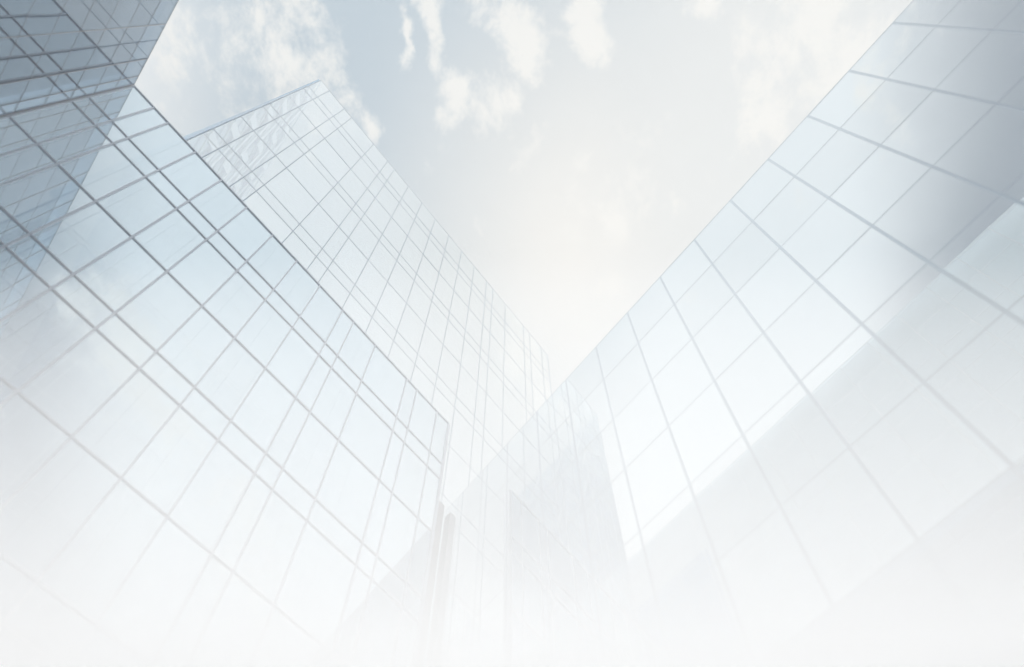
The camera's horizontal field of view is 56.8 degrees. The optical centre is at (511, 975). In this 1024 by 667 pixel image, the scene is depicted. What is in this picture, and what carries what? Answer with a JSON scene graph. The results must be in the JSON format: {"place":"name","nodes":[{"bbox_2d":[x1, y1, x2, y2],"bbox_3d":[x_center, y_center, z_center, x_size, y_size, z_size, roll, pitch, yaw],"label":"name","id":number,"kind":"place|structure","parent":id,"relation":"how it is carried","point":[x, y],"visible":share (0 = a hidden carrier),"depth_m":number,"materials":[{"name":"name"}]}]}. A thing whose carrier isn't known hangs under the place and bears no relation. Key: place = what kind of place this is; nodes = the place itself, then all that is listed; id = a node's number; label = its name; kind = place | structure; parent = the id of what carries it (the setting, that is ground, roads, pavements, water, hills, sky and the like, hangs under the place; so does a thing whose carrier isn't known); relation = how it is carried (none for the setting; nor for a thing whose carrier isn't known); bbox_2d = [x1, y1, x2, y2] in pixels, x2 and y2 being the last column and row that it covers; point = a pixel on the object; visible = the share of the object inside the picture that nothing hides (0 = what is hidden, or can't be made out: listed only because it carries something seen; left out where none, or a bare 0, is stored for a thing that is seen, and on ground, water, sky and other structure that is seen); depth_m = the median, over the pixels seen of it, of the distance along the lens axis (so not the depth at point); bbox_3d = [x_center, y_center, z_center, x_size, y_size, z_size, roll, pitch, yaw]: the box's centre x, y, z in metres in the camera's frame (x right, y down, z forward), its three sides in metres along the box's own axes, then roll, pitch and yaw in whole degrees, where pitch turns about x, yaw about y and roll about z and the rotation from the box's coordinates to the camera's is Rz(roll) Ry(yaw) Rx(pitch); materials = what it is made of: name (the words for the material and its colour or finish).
{"place":"outdoors","nodes":[
{"label":"outdoors","id":0,"kind":"place"},
{"bbox_2d":[183,79,551,511],"bbox_3d":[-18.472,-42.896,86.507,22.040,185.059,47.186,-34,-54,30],"label":"glass tower","id":1,"kind":"structure","parent":0,"point":[310,176],"depth_m":106.19,"materials":[{"name":"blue glass"}]},
{"bbox_2d":[134,0,912,393],"label":"sky","id":2,"kind":"structure","parent":0,"point":[572,151],"materials":[{"name":"white"}]},
{"bbox_2d":[423,0,1023,666],"bbox_3d":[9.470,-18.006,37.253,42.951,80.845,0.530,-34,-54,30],"label":"glass tower","id":3,"kind":"structure","parent":0,"point":[777,420],"depth_m":40.63,"materials":[{"name":"glass"},{"name":"granite"},{"name":"polished aluminium"}]},
{"label":"paving","id":4,"kind":"structure","parent":0,"visible":0},
{"bbox_2d":[0,0,178,116],"bbox_3d":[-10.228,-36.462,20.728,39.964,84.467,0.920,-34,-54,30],"label":"glass wing","id":5,"kind":"structure","parent":4,"relation":"on","point":[54,51],"depth_m":47.47,"materials":[{"name":"dark blue glass"},{"name":"dark aluminium"}]},
{"bbox_2d":[0,85,449,666],"bbox_3d":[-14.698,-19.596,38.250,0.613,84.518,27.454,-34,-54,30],"label":"glass block","id":6,"kind":"structure","parent":4,"relation":"on","point":[224,429],"depth_m":44.29,"materials":[{"name":"blue tinted glass"},{"name":"granite"},{"name":"aluminium"}]},
{"bbox_2d":[415,501,444,666],"bbox_3d":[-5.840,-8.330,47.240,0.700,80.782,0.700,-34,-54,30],"label":"stone pier","id":7,"kind":"structure","parent":4,"relation":"on","point":[427,609],"depth_m":64.07,"materials":[{"name":"stone"}]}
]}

